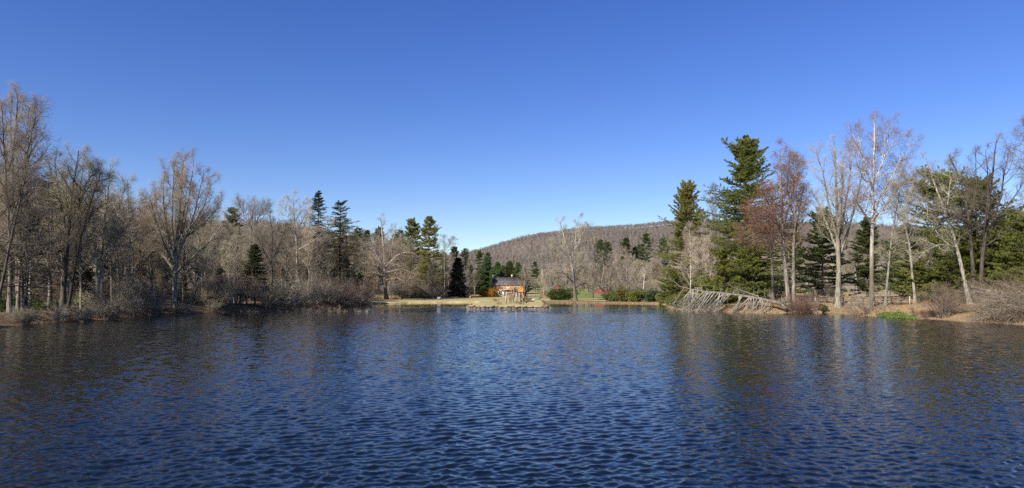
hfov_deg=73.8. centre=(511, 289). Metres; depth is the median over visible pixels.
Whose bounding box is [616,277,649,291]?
undergrowth shrub
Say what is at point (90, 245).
woodland tree
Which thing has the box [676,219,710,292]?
bare tree
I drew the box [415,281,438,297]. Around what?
undergrowth shrub
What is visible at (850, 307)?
bare shrub
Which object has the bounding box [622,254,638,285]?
woodland tree
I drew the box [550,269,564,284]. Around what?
woodland tree
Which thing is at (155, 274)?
young hemlock
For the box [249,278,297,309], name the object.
bare shrub
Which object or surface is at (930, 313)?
bare shrub
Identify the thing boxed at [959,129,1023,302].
bare tree
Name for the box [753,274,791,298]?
undergrowth shrub
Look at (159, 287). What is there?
undergrowth shrub
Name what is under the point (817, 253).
white pine
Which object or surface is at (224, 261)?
woodland tree
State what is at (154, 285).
undergrowth shrub
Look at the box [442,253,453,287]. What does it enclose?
woodland tree
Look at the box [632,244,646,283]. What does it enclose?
woodland pine
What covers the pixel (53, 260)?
woodland tree
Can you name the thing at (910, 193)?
bare tree
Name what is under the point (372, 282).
sapling
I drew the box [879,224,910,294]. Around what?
woodland pine
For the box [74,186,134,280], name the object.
woodland tree
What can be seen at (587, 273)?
woodland tree
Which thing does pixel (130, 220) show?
woodland tree
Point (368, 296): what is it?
bare shrub
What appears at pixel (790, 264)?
woodland tree
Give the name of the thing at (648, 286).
undergrowth shrub
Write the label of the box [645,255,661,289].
woodland tree
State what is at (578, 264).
woodland tree
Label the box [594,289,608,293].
long shed
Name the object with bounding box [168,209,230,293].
bare tree
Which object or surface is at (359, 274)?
young hemlock
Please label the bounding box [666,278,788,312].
fallen tree
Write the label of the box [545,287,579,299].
evergreen shrub
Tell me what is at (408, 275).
woodland tree
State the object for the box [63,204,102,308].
woodland tree
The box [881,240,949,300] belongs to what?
white pine
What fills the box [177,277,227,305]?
bare shrub
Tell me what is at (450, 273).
woodland tree
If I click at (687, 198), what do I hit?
white pine
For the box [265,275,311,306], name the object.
bare shrub
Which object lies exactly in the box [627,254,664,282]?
woodland tree
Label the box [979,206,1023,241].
white pine
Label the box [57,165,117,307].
bare tree
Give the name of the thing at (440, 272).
woodland tree
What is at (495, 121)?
sky
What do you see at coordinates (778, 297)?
field grass
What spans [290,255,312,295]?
young hemlock
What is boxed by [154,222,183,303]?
woodland tree
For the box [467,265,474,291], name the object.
woodland pine
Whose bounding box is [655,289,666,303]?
rhododendron
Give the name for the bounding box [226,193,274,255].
bare tree
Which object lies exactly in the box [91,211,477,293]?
hill forest
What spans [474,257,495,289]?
young pine
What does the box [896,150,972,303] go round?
bare tree
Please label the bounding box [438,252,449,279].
woodland pine
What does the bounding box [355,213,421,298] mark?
bare tree
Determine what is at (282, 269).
woodland tree
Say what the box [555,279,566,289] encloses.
woodland tree
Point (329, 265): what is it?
woodland tree
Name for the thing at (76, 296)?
laurel
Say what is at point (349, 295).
bare shrub
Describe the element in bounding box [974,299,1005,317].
bare shrub
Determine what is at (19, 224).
woodland tree
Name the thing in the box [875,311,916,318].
green growth
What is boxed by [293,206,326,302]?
bare tree
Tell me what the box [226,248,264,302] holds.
woodland tree
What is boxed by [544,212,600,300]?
bare tree
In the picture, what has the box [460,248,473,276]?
woodland pine
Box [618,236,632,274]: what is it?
woodland pine
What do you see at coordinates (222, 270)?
young hemlock
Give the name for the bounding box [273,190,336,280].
bare tree
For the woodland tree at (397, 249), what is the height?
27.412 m
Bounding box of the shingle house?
[492,275,526,296]
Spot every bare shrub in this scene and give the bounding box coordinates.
[70,305,100,316]
[72,278,144,319]
[101,265,189,313]
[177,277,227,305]
[190,275,244,307]
[207,266,270,308]
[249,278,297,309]
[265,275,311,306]
[274,272,333,306]
[284,268,341,303]
[295,269,360,304]
[324,274,370,305]
[341,272,385,304]
[507,291,516,302]
[531,290,547,299]
[840,294,876,314]
[844,280,893,314]
[906,279,976,318]
[907,307,937,318]
[947,246,1023,324]
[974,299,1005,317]
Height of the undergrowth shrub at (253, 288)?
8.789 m
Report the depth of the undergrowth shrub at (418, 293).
259.26 m
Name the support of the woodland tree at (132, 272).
on the ground at (478, 300)
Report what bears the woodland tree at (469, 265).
on the ground at (478, 300)
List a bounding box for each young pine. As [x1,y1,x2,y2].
[471,268,488,294]
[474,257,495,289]
[487,271,496,289]
[493,261,500,276]
[498,265,507,276]
[505,261,514,276]
[510,262,523,276]
[522,269,531,292]
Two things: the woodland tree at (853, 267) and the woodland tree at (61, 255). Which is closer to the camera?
the woodland tree at (61, 255)
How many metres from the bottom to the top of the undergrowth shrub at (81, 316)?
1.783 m
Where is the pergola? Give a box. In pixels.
[505,291,524,303]
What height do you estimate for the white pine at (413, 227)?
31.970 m
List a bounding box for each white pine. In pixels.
[395,217,427,284]
[412,216,446,297]
[652,179,711,293]
[654,272,689,300]
[680,134,813,298]
[687,247,748,303]
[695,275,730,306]
[724,244,775,300]
[787,206,858,297]
[844,216,891,297]
[874,164,992,300]
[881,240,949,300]
[893,227,1008,300]
[905,172,1023,301]
[946,247,1022,298]
[954,212,1023,293]
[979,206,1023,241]
[981,235,1018,279]
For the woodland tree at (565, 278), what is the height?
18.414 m
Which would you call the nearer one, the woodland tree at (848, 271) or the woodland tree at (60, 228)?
the woodland tree at (60, 228)
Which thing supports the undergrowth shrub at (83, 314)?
on the ground at (478, 300)
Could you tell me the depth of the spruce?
268.59 m
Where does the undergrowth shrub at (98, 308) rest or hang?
on the ground at (478, 300)
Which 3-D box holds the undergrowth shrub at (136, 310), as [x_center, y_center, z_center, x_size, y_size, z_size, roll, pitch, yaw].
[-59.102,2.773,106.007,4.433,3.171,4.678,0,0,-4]
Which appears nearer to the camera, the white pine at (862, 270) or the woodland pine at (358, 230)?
the white pine at (862, 270)
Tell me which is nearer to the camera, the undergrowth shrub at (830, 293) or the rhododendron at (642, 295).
the undergrowth shrub at (830, 293)
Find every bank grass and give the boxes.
[667,302,1023,324]
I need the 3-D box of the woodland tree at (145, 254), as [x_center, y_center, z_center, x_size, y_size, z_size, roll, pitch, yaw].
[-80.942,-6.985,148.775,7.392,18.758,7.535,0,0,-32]
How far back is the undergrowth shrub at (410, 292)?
254.93 m
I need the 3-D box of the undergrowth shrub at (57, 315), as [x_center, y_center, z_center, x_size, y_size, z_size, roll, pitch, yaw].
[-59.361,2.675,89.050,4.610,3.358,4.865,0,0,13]
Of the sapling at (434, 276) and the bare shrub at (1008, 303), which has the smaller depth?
the bare shrub at (1008, 303)
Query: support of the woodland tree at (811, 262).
on the ground at (478, 300)
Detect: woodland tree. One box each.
[0,159,64,311]
[0,167,45,299]
[0,184,59,308]
[0,190,71,299]
[24,201,92,308]
[30,166,95,237]
[44,207,81,279]
[45,176,84,300]
[52,196,100,281]
[62,183,159,296]
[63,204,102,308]
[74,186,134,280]
[82,187,131,304]
[92,198,143,303]
[98,197,136,306]
[114,213,146,289]
[133,216,149,276]
[133,226,181,304]
[138,203,155,271]
[144,252,187,279]
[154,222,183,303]
[179,216,200,304]
[179,230,221,294]
[180,248,210,304]
[188,215,236,266]
[201,246,222,285]
[211,231,262,285]
[220,224,246,298]
[220,236,248,297]
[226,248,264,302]
[236,232,257,300]
[237,225,273,253]
[244,229,270,299]
[253,224,288,277]
[257,218,274,239]
[260,226,302,287]
[268,219,322,281]
[273,234,300,283]
[273,256,287,285]
[281,243,307,278]
[297,224,310,280]
[301,237,332,275]
[308,232,333,297]
[319,236,339,298]
[323,227,376,299]
[323,238,353,272]
[330,260,342,283]
[338,225,363,278]
[350,235,370,271]
[361,243,378,281]
[376,239,399,282]
[377,249,401,281]
[378,233,411,283]
[388,236,424,274]
[399,258,417,286]
[413,249,427,280]
[416,257,448,287]
[430,260,448,293]
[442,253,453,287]
[445,267,460,284]
[464,255,475,291]
[527,263,546,288]
[545,259,559,287]
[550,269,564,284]
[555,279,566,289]
[562,258,573,287]
[563,269,571,288]
[569,252,589,288]
[569,260,581,288]
[580,262,598,291]
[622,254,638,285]
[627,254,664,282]
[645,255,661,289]
[763,249,790,283]
[785,244,803,281]
[800,247,826,292]
[816,254,831,284]
[828,251,874,285]
[841,236,868,292]
[841,256,853,292]
[880,247,908,286]
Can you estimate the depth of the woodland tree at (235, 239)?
146.65 m
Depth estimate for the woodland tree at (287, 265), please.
167.21 m
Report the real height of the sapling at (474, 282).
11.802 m
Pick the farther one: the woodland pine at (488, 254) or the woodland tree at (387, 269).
the woodland pine at (488, 254)
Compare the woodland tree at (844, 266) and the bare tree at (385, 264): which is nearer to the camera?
the bare tree at (385, 264)
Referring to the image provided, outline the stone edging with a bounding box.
[466,302,548,308]
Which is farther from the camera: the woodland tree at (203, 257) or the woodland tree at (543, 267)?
the woodland tree at (543, 267)
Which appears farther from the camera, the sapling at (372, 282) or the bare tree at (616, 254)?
the bare tree at (616, 254)
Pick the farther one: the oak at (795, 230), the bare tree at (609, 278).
the bare tree at (609, 278)
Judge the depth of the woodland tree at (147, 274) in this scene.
192.82 m
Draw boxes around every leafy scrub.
[768,291,817,312]
[791,295,826,312]
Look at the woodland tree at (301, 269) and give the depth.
172.29 m
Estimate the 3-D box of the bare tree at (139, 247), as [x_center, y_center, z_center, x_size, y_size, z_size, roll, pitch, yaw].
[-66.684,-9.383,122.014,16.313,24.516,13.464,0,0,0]
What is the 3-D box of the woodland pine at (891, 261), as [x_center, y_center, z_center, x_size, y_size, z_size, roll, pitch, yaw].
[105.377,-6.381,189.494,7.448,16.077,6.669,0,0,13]
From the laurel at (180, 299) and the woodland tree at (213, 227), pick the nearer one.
the laurel at (180, 299)
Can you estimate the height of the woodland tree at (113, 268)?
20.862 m
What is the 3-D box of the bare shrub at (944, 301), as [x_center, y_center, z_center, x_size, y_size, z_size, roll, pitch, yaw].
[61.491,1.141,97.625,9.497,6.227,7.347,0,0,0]
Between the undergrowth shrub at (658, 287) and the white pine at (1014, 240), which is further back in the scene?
the undergrowth shrub at (658, 287)
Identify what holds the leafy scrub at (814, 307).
on the ground at (478, 300)
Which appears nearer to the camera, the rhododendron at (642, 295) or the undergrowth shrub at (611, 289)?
the rhododendron at (642, 295)
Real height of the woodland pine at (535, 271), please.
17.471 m
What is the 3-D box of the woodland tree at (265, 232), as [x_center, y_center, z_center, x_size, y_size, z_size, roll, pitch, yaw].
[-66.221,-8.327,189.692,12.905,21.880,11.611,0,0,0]
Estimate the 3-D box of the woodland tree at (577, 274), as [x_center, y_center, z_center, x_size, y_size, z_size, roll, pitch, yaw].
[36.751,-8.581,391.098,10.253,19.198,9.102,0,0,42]
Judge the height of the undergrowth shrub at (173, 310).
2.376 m
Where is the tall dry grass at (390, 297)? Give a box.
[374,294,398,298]
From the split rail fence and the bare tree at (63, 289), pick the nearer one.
the bare tree at (63, 289)
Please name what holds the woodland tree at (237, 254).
on the ground at (478, 300)
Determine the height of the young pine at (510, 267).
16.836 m
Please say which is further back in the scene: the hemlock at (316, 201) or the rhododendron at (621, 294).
the rhododendron at (621, 294)
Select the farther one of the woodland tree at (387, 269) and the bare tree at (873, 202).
the woodland tree at (387, 269)
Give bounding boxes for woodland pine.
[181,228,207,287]
[223,207,251,271]
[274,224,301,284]
[349,227,368,274]
[356,230,382,281]
[373,226,384,290]
[394,230,407,275]
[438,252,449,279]
[447,246,466,285]
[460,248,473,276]
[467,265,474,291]
[473,250,483,279]
[484,252,493,268]
[528,261,543,291]
[591,239,608,288]
[601,241,613,288]
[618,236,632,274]
[627,246,643,276]
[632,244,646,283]
[637,233,657,288]
[653,237,669,277]
[777,231,817,293]
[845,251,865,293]
[877,240,900,294]
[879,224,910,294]
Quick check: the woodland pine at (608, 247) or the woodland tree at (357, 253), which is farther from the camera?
the woodland pine at (608, 247)
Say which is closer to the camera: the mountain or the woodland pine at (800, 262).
the woodland pine at (800, 262)
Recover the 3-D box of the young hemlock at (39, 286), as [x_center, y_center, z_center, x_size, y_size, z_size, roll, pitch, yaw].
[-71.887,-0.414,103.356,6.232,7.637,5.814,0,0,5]
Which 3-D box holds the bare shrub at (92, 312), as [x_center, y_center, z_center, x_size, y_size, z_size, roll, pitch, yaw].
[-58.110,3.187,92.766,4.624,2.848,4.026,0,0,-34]
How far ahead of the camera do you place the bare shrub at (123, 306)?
98.89 m
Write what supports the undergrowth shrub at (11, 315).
on the ground at (478, 300)
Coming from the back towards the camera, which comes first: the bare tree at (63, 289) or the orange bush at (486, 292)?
the orange bush at (486, 292)
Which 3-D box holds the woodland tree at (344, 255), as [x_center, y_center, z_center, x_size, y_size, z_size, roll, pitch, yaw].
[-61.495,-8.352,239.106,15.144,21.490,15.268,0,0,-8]
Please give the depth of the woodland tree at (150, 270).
124.45 m
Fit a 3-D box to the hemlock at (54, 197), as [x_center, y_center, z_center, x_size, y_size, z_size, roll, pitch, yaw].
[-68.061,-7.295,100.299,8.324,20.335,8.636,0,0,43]
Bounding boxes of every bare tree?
[0,80,64,312]
[0,90,60,293]
[0,121,69,297]
[0,194,58,308]
[37,140,120,310]
[57,155,144,299]
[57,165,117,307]
[92,173,177,286]
[136,145,230,308]
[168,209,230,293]
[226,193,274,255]
[242,206,301,304]
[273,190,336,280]
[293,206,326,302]
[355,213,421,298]
[438,235,458,294]
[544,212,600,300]
[580,248,620,299]
[581,263,600,297]
[604,243,625,289]
[612,247,633,288]
[632,258,654,290]
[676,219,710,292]
[687,235,724,281]
[703,182,722,255]
[760,180,785,299]
[805,133,870,307]
[827,107,925,307]
[869,163,918,306]
[882,163,930,302]
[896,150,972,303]
[925,145,996,302]
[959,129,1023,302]
[993,114,1023,224]
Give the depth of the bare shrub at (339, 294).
169.47 m
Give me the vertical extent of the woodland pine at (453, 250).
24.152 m
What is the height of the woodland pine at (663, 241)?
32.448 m
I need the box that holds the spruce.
[444,258,469,297]
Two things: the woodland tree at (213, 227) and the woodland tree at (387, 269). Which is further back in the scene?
the woodland tree at (387, 269)
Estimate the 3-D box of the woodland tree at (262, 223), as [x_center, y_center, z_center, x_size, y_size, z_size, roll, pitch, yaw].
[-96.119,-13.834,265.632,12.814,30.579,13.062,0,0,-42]
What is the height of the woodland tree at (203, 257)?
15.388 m
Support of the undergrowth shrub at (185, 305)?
on the ground at (478, 300)
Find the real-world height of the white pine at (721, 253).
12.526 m
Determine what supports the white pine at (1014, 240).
on the ground at (478, 300)
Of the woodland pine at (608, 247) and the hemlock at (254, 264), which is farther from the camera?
the woodland pine at (608, 247)
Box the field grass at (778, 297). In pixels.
[775,294,963,303]
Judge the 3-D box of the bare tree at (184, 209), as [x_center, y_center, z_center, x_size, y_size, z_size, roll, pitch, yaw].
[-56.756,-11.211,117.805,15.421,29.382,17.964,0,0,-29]
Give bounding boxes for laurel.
[0,292,42,311]
[32,299,70,310]
[56,292,105,305]
[177,293,208,304]
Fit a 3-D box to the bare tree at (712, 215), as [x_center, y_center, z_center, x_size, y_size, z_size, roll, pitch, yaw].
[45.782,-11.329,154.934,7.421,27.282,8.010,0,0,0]
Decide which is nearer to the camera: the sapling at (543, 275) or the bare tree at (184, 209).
the bare tree at (184, 209)
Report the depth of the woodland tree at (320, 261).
173.93 m
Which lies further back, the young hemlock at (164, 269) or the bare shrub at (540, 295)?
the bare shrub at (540, 295)
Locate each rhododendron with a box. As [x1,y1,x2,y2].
[600,290,618,300]
[614,286,627,301]
[625,289,640,301]
[632,289,646,300]
[644,288,657,301]
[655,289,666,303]
[663,292,677,305]
[667,292,689,308]
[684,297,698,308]
[817,303,828,311]
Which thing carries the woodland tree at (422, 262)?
on the ground at (478, 300)
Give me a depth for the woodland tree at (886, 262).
331.96 m
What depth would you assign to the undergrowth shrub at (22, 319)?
80.25 m
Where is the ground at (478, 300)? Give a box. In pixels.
[0,286,1023,327]
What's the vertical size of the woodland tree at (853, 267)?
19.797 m
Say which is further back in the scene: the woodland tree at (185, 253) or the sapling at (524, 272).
the sapling at (524, 272)
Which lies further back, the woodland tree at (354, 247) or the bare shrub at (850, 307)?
the woodland tree at (354, 247)
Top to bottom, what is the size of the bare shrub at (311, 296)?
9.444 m
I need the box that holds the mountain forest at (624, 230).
[443,219,1000,286]
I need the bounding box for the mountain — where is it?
[461,224,980,286]
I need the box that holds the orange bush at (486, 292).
[477,287,497,296]
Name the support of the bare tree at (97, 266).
on the ground at (478, 300)
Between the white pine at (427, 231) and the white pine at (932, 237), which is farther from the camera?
the white pine at (427, 231)
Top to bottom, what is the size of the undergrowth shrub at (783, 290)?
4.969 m
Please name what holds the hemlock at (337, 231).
on the ground at (478, 300)
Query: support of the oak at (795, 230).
on the ground at (478, 300)
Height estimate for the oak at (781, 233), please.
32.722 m
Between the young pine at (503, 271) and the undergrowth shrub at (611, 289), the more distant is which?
the young pine at (503, 271)
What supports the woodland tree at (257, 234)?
on the ground at (478, 300)
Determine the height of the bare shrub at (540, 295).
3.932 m
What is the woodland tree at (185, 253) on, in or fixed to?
on the ground at (478, 300)
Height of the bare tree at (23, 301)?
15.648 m
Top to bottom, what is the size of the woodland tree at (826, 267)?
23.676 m
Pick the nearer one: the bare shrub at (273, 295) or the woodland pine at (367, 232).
the bare shrub at (273, 295)
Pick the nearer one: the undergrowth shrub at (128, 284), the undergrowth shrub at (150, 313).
the undergrowth shrub at (150, 313)
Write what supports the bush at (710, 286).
on the ground at (478, 300)
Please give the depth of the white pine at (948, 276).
112.68 m
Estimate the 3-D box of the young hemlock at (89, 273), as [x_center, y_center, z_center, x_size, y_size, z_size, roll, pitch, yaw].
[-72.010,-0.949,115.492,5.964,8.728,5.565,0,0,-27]
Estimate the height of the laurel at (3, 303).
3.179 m
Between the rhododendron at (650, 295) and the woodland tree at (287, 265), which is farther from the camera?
the rhododendron at (650, 295)
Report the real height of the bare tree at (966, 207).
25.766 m
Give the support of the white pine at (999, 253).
on the ground at (478, 300)
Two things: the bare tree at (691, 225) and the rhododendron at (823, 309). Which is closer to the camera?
the rhododendron at (823, 309)
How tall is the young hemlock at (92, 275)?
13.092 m
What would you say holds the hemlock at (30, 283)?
on the ground at (478, 300)
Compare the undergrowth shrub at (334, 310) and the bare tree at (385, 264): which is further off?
the bare tree at (385, 264)
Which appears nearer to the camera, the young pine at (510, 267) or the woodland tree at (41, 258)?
the woodland tree at (41, 258)
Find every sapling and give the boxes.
[370,279,376,299]
[420,263,440,298]
[467,271,479,295]
[517,265,530,290]
[536,270,551,291]
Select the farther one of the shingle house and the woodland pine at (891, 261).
the shingle house
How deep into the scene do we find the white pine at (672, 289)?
187.83 m
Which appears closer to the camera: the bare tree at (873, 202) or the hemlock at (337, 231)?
the bare tree at (873, 202)
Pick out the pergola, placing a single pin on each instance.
(521, 297)
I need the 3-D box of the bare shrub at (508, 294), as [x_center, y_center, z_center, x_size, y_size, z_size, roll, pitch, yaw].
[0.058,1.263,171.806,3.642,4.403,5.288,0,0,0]
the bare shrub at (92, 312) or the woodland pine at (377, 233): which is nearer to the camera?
the bare shrub at (92, 312)
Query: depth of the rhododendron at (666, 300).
171.30 m
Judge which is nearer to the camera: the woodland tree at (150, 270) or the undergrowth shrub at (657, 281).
the woodland tree at (150, 270)
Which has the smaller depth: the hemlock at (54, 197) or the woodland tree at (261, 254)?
the hemlock at (54, 197)
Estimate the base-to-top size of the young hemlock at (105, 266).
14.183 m
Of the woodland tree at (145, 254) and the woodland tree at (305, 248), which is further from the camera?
the woodland tree at (305, 248)
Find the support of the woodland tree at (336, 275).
on the ground at (478, 300)
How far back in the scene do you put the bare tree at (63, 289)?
94.71 m
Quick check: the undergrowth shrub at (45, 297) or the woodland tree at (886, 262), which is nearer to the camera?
the undergrowth shrub at (45, 297)
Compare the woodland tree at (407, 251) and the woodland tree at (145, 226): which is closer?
the woodland tree at (145, 226)
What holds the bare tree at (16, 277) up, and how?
on the ground at (478, 300)
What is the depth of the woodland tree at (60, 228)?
102.40 m
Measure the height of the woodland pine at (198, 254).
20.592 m
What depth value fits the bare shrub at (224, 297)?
128.54 m
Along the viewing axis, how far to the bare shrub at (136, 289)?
109.04 m
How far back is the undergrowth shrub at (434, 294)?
260.04 m
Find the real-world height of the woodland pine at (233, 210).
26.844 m
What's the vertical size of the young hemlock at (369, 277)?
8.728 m
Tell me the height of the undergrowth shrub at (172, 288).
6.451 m
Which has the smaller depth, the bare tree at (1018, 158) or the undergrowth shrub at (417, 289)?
the bare tree at (1018, 158)
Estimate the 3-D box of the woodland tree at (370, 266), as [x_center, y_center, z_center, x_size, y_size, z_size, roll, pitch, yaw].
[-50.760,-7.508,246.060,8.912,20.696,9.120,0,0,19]
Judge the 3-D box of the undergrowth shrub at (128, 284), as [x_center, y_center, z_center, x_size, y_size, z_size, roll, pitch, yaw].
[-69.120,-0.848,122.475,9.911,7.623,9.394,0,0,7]
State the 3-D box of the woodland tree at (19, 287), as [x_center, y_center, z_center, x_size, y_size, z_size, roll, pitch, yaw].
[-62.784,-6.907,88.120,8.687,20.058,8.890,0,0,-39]
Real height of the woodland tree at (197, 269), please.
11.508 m
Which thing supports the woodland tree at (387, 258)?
on the ground at (478, 300)
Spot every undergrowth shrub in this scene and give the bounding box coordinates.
[2,272,70,301]
[5,306,39,324]
[10,307,42,324]
[12,307,38,324]
[36,299,74,321]
[44,270,94,301]
[52,304,74,319]
[68,306,96,321]
[74,310,92,320]
[77,267,125,301]
[84,297,124,317]
[86,294,120,318]
[92,270,157,301]
[119,301,145,316]
[133,272,178,303]
[135,275,171,302]
[137,272,180,298]
[138,294,169,315]
[144,306,157,314]
[160,278,192,299]
[164,304,182,313]
[169,297,199,313]
[178,273,205,294]
[205,298,225,312]
[229,271,274,300]
[321,306,348,311]
[381,281,410,297]
[394,279,424,297]
[399,282,415,298]
[407,287,422,297]
[411,283,428,297]
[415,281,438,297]
[426,280,449,297]
[427,286,441,297]
[607,281,628,293]
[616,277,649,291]
[642,282,658,291]
[650,274,667,290]
[651,280,667,291]
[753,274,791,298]
[776,282,802,296]
[814,285,833,294]
[824,282,847,296]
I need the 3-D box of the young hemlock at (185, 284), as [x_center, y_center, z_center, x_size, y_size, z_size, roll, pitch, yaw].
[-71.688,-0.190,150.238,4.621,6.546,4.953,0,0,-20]
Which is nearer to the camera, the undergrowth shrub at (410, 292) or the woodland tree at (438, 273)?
the undergrowth shrub at (410, 292)
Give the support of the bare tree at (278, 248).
on the ground at (478, 300)
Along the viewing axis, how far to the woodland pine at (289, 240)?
214.09 m
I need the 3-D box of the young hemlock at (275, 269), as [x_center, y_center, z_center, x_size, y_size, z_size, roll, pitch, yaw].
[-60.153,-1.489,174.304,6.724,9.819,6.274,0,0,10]
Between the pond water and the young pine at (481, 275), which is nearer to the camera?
the pond water
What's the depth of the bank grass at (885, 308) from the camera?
112.44 m
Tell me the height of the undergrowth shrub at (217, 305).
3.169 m
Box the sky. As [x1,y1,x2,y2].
[0,0,1023,256]
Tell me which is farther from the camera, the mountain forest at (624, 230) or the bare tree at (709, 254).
the mountain forest at (624, 230)
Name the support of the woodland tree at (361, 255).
on the ground at (478, 300)
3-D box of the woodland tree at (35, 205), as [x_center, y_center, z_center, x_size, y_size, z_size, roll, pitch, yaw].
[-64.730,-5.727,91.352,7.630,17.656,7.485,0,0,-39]
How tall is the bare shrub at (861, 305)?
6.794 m
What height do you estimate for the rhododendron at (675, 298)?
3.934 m
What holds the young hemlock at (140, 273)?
on the ground at (478, 300)
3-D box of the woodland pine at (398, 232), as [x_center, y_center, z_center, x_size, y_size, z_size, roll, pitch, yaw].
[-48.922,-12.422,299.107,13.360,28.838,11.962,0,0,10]
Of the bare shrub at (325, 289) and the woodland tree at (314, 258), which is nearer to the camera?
the bare shrub at (325, 289)
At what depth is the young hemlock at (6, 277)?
95.61 m
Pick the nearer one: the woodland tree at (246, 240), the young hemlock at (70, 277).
the young hemlock at (70, 277)
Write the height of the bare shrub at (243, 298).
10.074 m
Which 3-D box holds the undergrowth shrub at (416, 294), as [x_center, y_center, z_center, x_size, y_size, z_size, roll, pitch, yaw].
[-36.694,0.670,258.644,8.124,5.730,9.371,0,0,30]
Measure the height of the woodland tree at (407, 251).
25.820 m
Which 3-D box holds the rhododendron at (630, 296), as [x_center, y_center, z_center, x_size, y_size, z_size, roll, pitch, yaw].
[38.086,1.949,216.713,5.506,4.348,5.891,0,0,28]
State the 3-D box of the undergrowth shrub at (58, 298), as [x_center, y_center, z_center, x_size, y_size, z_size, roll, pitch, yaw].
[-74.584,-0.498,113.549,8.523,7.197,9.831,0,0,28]
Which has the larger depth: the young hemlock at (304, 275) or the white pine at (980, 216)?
the young hemlock at (304, 275)
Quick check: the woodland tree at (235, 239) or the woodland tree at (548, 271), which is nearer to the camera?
the woodland tree at (235, 239)
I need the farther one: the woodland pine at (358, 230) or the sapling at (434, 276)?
the woodland pine at (358, 230)
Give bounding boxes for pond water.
[0,303,1023,487]
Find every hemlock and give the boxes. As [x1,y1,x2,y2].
[0,212,63,309]
[0,239,24,307]
[23,173,81,286]
[28,263,55,302]
[37,234,88,301]
[52,247,103,300]
[73,260,95,305]
[89,238,127,301]
[133,252,148,300]
[143,273,166,301]
[156,257,180,297]
[179,275,191,294]
[206,249,224,284]
[214,267,226,286]
[238,244,270,305]
[273,266,281,291]
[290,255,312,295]
[293,190,344,296]
[313,199,368,298]
[341,261,358,299]
[350,271,363,299]
[356,272,368,300]
[365,276,377,298]
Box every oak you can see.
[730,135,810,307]
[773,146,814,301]
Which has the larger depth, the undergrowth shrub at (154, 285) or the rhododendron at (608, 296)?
the rhododendron at (608, 296)
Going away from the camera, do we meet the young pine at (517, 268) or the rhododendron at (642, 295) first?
the rhododendron at (642, 295)
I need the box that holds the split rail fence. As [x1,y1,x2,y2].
[781,294,910,305]
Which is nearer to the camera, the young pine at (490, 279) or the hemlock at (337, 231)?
the hemlock at (337, 231)
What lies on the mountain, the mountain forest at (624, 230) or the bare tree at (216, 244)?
the mountain forest at (624, 230)
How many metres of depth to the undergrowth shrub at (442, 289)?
264.32 m
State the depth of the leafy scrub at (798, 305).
124.98 m
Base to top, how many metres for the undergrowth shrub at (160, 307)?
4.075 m
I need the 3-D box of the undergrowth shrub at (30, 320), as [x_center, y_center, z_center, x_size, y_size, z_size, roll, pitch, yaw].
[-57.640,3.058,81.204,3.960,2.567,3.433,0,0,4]
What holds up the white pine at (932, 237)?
on the ground at (478, 300)
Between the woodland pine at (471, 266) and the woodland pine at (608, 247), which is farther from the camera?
the woodland pine at (608, 247)
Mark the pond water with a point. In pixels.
(553, 395)
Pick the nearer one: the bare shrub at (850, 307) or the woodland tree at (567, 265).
the bare shrub at (850, 307)
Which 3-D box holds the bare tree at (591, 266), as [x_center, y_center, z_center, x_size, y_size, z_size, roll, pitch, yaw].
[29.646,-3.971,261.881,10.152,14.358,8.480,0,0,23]
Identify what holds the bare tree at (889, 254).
on the ground at (478, 300)
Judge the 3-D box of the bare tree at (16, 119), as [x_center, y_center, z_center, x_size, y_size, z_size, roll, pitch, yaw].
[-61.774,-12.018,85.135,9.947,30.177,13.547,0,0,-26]
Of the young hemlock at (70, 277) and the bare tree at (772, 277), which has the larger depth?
the bare tree at (772, 277)
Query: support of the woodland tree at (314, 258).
on the ground at (478, 300)
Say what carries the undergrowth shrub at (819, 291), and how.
on the ground at (478, 300)
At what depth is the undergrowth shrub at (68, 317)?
91.20 m
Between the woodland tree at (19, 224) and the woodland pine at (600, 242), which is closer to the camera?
the woodland tree at (19, 224)
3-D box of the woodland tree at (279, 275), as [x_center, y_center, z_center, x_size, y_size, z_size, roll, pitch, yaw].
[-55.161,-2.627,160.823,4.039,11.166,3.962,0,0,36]
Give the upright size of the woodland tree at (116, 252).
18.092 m
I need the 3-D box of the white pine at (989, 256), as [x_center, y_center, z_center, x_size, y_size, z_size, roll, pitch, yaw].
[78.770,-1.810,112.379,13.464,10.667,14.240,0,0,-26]
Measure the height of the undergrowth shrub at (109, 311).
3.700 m
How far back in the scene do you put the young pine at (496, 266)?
333.82 m
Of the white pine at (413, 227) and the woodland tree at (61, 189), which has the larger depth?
the white pine at (413, 227)
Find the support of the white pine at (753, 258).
on the ground at (478, 300)
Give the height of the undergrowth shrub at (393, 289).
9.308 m
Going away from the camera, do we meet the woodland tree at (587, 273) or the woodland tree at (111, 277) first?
the woodland tree at (111, 277)
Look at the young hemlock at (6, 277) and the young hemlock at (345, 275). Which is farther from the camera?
the young hemlock at (345, 275)
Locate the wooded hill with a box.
[59,247,463,297]
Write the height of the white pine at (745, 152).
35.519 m

